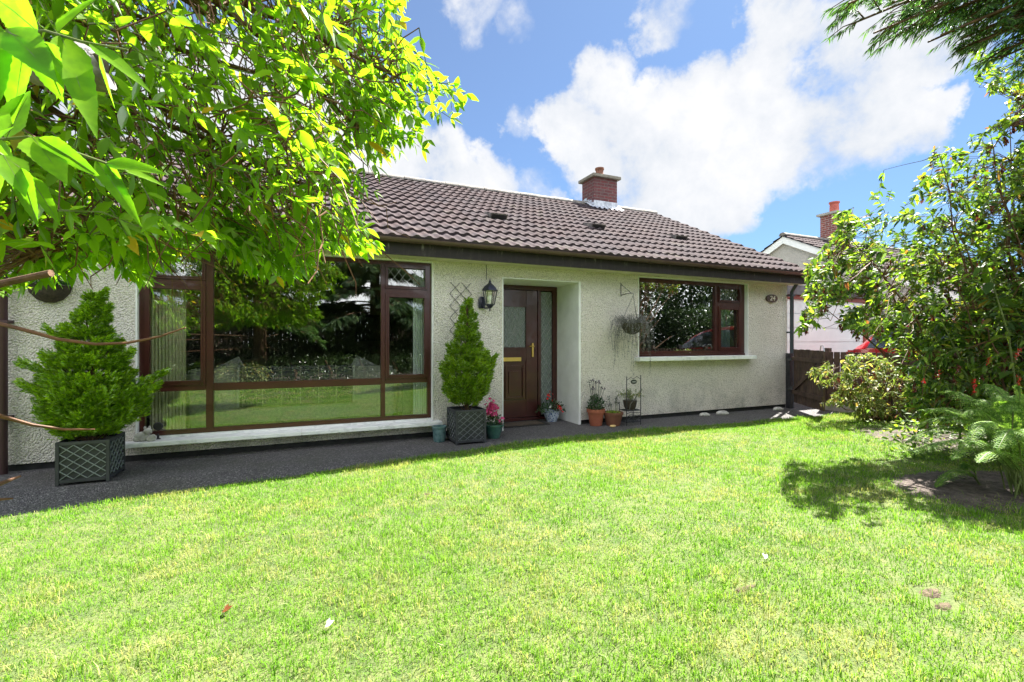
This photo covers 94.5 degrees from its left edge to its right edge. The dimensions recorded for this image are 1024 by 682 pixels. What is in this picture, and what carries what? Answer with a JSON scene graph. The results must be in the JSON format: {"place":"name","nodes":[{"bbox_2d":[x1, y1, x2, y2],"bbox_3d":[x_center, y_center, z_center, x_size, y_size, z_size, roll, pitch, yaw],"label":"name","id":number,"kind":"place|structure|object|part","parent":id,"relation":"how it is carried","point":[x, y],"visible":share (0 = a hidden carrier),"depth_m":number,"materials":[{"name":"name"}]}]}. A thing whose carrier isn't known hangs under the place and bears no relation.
{"place":"outdoors","nodes":[
{"label":"outdoors","id":0,"kind":"place"},
{"bbox_2d":[214,356,244,368],"bbox_3d":[-3.676,0.460,6.216,0.516,0.516,0.110,0,0,-24],"label":"cushion","id":1,"kind":"object","parent":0,"point":[236,362],"visible":0.21,"depth_m":6.19,"materials":[{"name":"fabric"}]},
{"bbox_2d":[0,404,848,517],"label":"path","id":2,"kind":"structure","parent":0,"point":[29,491],"depth_m":4.92,"materials":[{"name":"grey asphalt"}]},
{"bbox_2d":[11,286,171,486],"bbox_3d":[-3.830,0.378,4.376,1.024,1.784,0.786,0,0,9],"label":"potted conifer","id":3,"kind":"object","parent":2,"relation":"on","point":[82,391],"visible":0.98,"depth_m":4.24,"materials":[{"name":"plant"}]},
{"bbox_2d":[0,137,805,474],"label":"bungalow","id":4,"kind":"object","parent":2,"relation":"on","point":[560,269],"visible":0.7,"depth_m":7.56,"materials":[{"name":"white paint"}]},
{"bbox_2d":[7,272,71,302],"bbox_3d":[-4.571,-0.565,4.595,0.517,0.370,0.320,0,0,-24],"label":"wall basket","id":5,"kind":"object","parent":4,"relation":"attached to","point":[51,295],"depth_m":4.64,"materials":[{"name":"wicker"}]},
{"bbox_2d":[133,426,156,441],"bbox_3d":[-3.855,0.978,4.994,0.223,0.164,0.108,0,0,-8],"label":"stone ornament","id":6,"kind":"object","parent":4,"relation":"on","point":[146,434],"visible":1,"depth_m":4.96,"materials":[{"name":"grey stone"}]},
{"bbox_2d":[153,422,162,439],"bbox_3d":[-3.803,0.963,5.089,0.067,0.185,0.063,0,0,18],"label":"round ornament","id":7,"kind":"object","parent":4,"relation":"on","point":[157,425],"visible":0.96,"depth_m":5.08,"materials":[{"name":"black plastic"}]},
{"bbox_2d":[150,255,185,429],"bbox_3d":[-3.860,0.030,5.318,0.340,2.000,0.028,0,0,-24],"label":"vertical blind","id":8,"kind":"object","parent":4,"relation":"attached to","point":[168,315],"visible":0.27,"depth_m":5.32,"materials":[{"name":"white fabric"}]},
{"bbox_2d":[125,247,442,448],"bbox_3d":[-2.509,0.032,5.631,3.385,2.135,0.290,0,0,-24],"label":"window frame","id":9,"kind":"structure","parent":4,"relation":"in","point":[209,433],"depth_m":5.52,"materials":[{"name":"brown wood"}]},
{"bbox_2d":[186,365,412,427],"bbox_3d":[-2.987,0.720,6.661,3.060,0.740,1.000,0,0,-24],"label":"sofa","id":10,"kind":"object","parent":4,"relation":"on","point":[366,403],"visible":0.54,"depth_m":6.20,"materials":[{"name":"fabric"}]},
{"bbox_2d":[237,363,354,407],"bbox_3d":[-2.837,0.571,6.297,1.405,0.519,0.280,0,0,-24],"label":"throw blanket","id":11,"kind":"object","parent":10,"relation":"on","point":[284,396],"visible":0.77,"depth_m":6.17,"materials":[{"name":"fabric"}]},
{"bbox_2d":[351,355,376,365],"bbox_3d":[-2.175,0.460,6.877,0.516,0.516,0.110,0,0,-24],"label":"cushion","id":12,"kind":"object","parent":10,"relation":"on","point":[359,361],"visible":0.2,"depth_m":6.84,"materials":[{"name":"fabric"}]},
{"bbox_2d":[356,315,392,340],"bbox_3d":[-2.916,-0.275,10.036,0.750,0.550,0.040,0,0,-24],"label":"wall picture","id":13,"kind":"object","parent":4,"relation":"attached to","point":[367,327],"depth_m":9.99,"materials":[{"name":"black plastic"}]},
{"bbox_2d":[413,270,425,413],"bbox_3d":[-1.251,0.030,6.466,0.200,2.000,0.028,0,0,-24],"label":"vertical blind","id":14,"kind":"object","parent":4,"relation":"attached to","point":[419,397],"visible":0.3,"depth_m":6.45,"materials":[{"name":"grey fabric"}]},
{"bbox_2d":[450,283,471,340],"bbox_3d":[-0.692,-0.220,6.431,0.319,1.143,0.015,0,0,-24],"label":"trellis","id":15,"kind":"object","parent":4,"relation":"attached to","point":[457,302],"visible":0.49,"depth_m":6.40,"materials":[{"name":"black metal"}]},
{"bbox_2d":[478,279,497,310],"bbox_3d":[-0.311,-0.629,6.470,0.240,0.449,0.261,0,0,-24],"label":"wall lantern","id":16,"kind":"object","parent":4,"relation":"attached to","point":[489,287],"depth_m":6.43,"materials":[{"name":"black paint"}]},
{"bbox_2d":[503,289,536,417],"bbox_3d":[0.050,0.203,7.494,0.800,2.025,0.118,0,0,-24],"label":"front door","id":17,"kind":"structure","parent":4,"relation":"in","point":[519,306],"depth_m":7.55,"materials":[{"name":"brown wood"}]},
{"bbox_2d":[620,283,633,295],"bbox_3d":[1.787,-0.806,7.344,0.014,0.228,0.351,0,0,-21],"label":"basket bracket","id":18,"kind":"object","parent":4,"relation":"attached to","point":[625,288],"visible":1,"depth_m":7.43,"materials":[{"name":"grey metal"}]},
{"bbox_2d":[609,296,659,374],"bbox_3d":[1.838,-0.080,7.177,0.792,1.231,0.691,0,0,-24],"label":"hanging basket","id":19,"kind":"object","parent":18,"relation":"hanging from","point":[632,326],"visible":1,"depth_m":7.12,"materials":[{"name":"green metal"}]},
{"bbox_2d":[634,278,756,361],"bbox_3d":[3.172,-0.355,8.146,2.630,1.360,0.265,0,0,-24],"label":"window frame","id":20,"kind":"structure","parent":4,"relation":"in","point":[717,352],"depth_m":8.41,"materials":[{"name":"brown wood"}]},
{"bbox_2d":[720,289,729,346],"bbox_3d":[3.843,-0.375,8.730,0.430,1.190,0.044,0,0,-24],"label":"curtain","id":21,"kind":"object","parent":4,"relation":"hanging from","point":[725,328],"visible":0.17,"depth_m":8.78,"materials":[{"name":"grey fabric"}]},
{"bbox_2d":[765,294,777,302],"bbox_3d":[4.868,-0.796,8.873,0.300,0.150,0.033,0,0,-24],"label":"house number sign","id":22,"kind":"object","parent":4,"relation":"attached to","point":[771,298],"visible":1,"depth_m":8.86,"materials":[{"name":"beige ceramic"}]},
{"bbox_2d":[432,425,446,441],"bbox_3d":[-0.919,1.173,5.998,0.190,0.195,0.190,0,0,-24],"label":"plant pot","id":23,"kind":"object","parent":2,"relation":"on","point":[439,433],"visible":1,"depth_m":5.93,"materials":[{"name":"blue ceramic"}]},
{"bbox_2d":[437,297,499,444],"bbox_3d":[-0.572,0.351,6.021,0.814,1.838,0.603,0,0,-24],"label":"potted conifer","id":24,"kind":"object","parent":2,"relation":"on","point":[468,356],"visible":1,"depth_m":5.89,"materials":[{"name":"plant"}]},
{"bbox_2d":[484,398,504,438],"bbox_3d":[-0.246,1.007,6.228,0.309,0.527,0.322,0,0,-24],"label":"potted plant","id":25,"kind":"object","parent":2,"relation":"on","point":[494,429],"visible":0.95,"depth_m":6.15,"materials":[{"name":"green plant"}]},
{"bbox_2d":[503,420,549,427],"bbox_3d":[0.143,1.264,7.220,0.800,0.021,0.380,0,0,-24],"label":"door mat","id":26,"kind":"object","parent":2,"relation":"on","point":[522,424],"depth_m":7.19,"materials":[{"name":"brown fabric"}]},
{"bbox_2d":[536,391,565,421],"bbox_3d":[0.629,1.015,7.499,0.504,0.509,0.438,0,0,-24],"label":"potted plant","id":27,"kind":"object","parent":2,"relation":"on","point":[551,415],"visible":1,"depth_m":7.43,"materials":[{"name":"green plant"}]},
{"bbox_2d":[585,379,605,425],"bbox_3d":[1.268,0.921,7.148,0.331,0.698,0.320,0,0,-24],"label":"potted plant","id":28,"kind":"object","parent":2,"relation":"on","point":[595,414],"visible":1,"depth_m":7.07,"materials":[{"name":"green plant"}]},
{"bbox_2d":[604,396,623,425],"bbox_3d":[1.514,1.048,7.146,0.348,0.443,0.308,0,0,-24],"label":"potted plant","id":29,"kind":"object","parent":2,"relation":"on","point":[612,417],"visible":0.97,"depth_m":7.07,"materials":[{"name":"orange plant"}]},
{"bbox_2d":[619,375,640,425],"bbox_3d":[1.800,0.892,7.228,0.282,0.755,0.202,0,0,-24],"label":"plant stand","id":30,"kind":"object","parent":2,"relation":"on","point":[626,409],"visible":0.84,"depth_m":7.17,"materials":[{"name":"black metal"}]},
{"bbox_2d":[616,388,643,409],"bbox_3d":[1.790,0.874,7.214,0.406,0.333,0.237,0,0,-24],"label":"potted plant","id":31,"kind":"object","parent":30,"relation":"on","point":[631,404],"visible":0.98,"depth_m":7.18,"materials":[{"name":"green plant"}]},
{"bbox_2d":[699,413,709,416],"bbox_3d":[3.260,1.250,8.017,0.255,0.081,0.110,0,0,-24],"label":"stone","id":32,"kind":"object","parent":2,"relation":"on","point":[704,414],"visible":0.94,"depth_m":7.96,"materials":[{"name":"grey stone"}]},
{"bbox_2d":[716,410,728,414],"bbox_3d":[3.632,1.250,8.191,0.293,0.099,0.132,0,0,-24],"label":"stone","id":33,"kind":"object","parent":2,"relation":"on","point":[722,412],"visible":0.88,"depth_m":8.14,"materials":[{"name":"grey stone"}]},
{"bbox_2d":[773,407,783,410],"bbox_3d":[4.875,1.250,8.685,0.270,0.090,0.124,0,0,-24],"label":"stone","id":34,"kind":"object","parent":2,"relation":"on","point":[777,408],"visible":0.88,"depth_m":8.63,"materials":[{"name":"grey stone"}]},
{"bbox_2d":[786,346,824,410],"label":"garden gate","id":35,"kind":"structure","parent":2,"relation":"on","point":[805,390],"depth_m":8.42,"materials":[{"name":"brown wood"}]},
{"bbox_2d":[805,352,915,421],"bbox_3d":[5.423,0.749,7.308,2.068,1.163,0.904,0,0,-3],"label":"shrub","id":36,"kind":"object","parent":2,"relation":"on","point":[877,406],"visible":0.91,"depth_m":7.16,"materials":[{"name":"green plant"}]},
{"bbox_2d":[824,348,1000,426],"bbox_3d":[7.928,0.720,4.167,0.190,1.180,10.361,0,0,-24],"label":"picket fence","id":37,"kind":"object","parent":2,"relation":"on","point":[830,359],"visible":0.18,"depth_m":8.38,"materials":[{"name":"wood"}]},
{"bbox_2d":[0,414,1023,681],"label":"lawn","id":38,"kind":"structure","parent":0,"point":[488,592],"depth_m":2.53,"materials":[{"name":"green plant"}]},
{"bbox_2d":[223,603,232,611],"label":"fallen leaf","id":39,"kind":"object","parent":38,"relation":"on","point":[227,607],"visible":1,"depth_m":2.27,"materials":[{"name":"orange plant"}]},
{"bbox_2d":[0,0,478,500],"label":"garden tree","id":40,"kind":"object","parent":38,"relation":"on","point":[44,164],"visible":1,"depth_m":1.69,"materials":[{"name":"green plant"}]},
{"bbox_2d":[325,618,333,626],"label":"fallen leaf","id":41,"kind":"object","parent":38,"relation":"on","point":[329,622],"visible":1,"depth_m":2.13,"materials":[{"name":"white plant"}]},
{"bbox_2d":[734,584,755,592],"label":"soil","id":42,"kind":"structure","parent":38,"relation":"on","point":[743,587],"depth_m":2.39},
{"bbox_2d":[820,0,1023,88],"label":"conifer tree","id":43,"kind":"object","parent":38,"relation":"on","point":[929,12],"visible":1,"depth_m":3.07,"materials":[{"name":"green plant"}]},
{"bbox_2d":[919,588,940,598],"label":"soil","id":44,"kind":"structure","parent":38,"relation":"on","point":[927,593],"depth_m":2.32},
{"bbox_2d":[852,423,1015,457],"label":"soil","id":45,"kind":"structure","parent":38,"relation":"on","point":[880,435],"depth_m":6.13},
{"bbox_2d":[794,97,1023,455],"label":"flowering bush","id":46,"kind":"object","parent":45,"relation":"on","point":[973,316],"visible":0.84,"depth_m":4.93,"materials":[{"name":"green plant"}]},
{"bbox_2d":[866,406,1020,471],"bbox_3d":[6.285,1.064,5.764,4.572,0.557,2.484,0,0,-24],"label":"ground cover plant","id":47,"kind":"object","parent":45,"relation":"on","point":[903,434],"visible":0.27,"depth_m":5.45,"materials":[{"name":"green plant"}]},
{"bbox_2d":[965,41,1023,121],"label":"climbing shrub","id":48,"kind":"object","parent":45,"relation":"on","point":[994,86],"visible":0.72,"depth_m":5.54,"materials":[{"name":"green plant"}]},
{"bbox_2d":[934,602,951,610],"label":"soil","id":49,"kind":"structure","parent":38,"relation":"on","point":[945,605],"depth_m":2.21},
{"bbox_2d":[890,470,1023,512],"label":"soil","id":50,"kind":"structure","parent":38,"relation":"on","point":[990,488],"depth_m":3.91,"materials":[{"name":"soil"}]},
{"bbox_2d":[934,463,980,487],"bbox_3d":[3.832,1.168,4.042,0.634,0.171,0.214,0,0,-29],"label":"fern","id":51,"kind":"object","parent":50,"relation":"in","point":[964,467],"visible":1,"depth_m":3.99,"materials":[{"name":"green plant"}]},
{"bbox_2d":[904,384,1023,498],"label":"fern","id":52,"kind":"object","parent":50,"relation":"on","point":[1010,408],"visible":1,"depth_m":3.76,"materials":[{"name":"green plant"}]},
{"bbox_2d":[894,262,1023,467],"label":"shrub","id":53,"kind":"object","parent":38,"relation":"on","point":[988,285],"visible":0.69,"depth_m":4.63,"materials":[{"name":"green plant"}]},
{"bbox_2d":[31,0,1023,273],"label":"sky","id":54,"kind":"structure","parent":0,"point":[732,120],"materials":[{"name":"blue"}]},
{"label":"driveway","id":55,"kind":"structure","parent":0,"visible":0},
{"bbox_2d":[787,285,881,388],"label":"garage","id":56,"kind":"structure","parent":55,"relation":"on","point":[833,337],"depth_m":10.30,"materials":[{"name":"white paint"}]},
{"bbox_2d":[787,299,862,388],"bbox_3d":[6.807,0.173,10.312,2.726,2.094,0.100,0,0,-24],"label":"garage door","id":57,"kind":"structure","parent":56,"relation":"in","point":[832,337],"depth_m":10.32,"materials":[{"name":"white plastic"}]},
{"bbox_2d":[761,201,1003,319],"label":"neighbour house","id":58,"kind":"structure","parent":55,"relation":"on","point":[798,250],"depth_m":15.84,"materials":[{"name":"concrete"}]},
{"bbox_2d":[848,319,1015,405],"bbox_3d":[7.900,0.439,7.247,2.020,1.622,4.400,0,0,-24],"label":"parked car","id":59,"kind":"object","parent":55,"relation":"on","point":[866,346],"visible":0.04,"depth_m":8.46,"materials":[{"name":"red paint"}]},
{"bbox_3d":[6.797,-0.062,7.963,0.247,0.427,1.400,0,0,-24],"label":"side window","id":60,"kind":"part","parent":59,"relation":"part of","materials":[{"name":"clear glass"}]}
]}

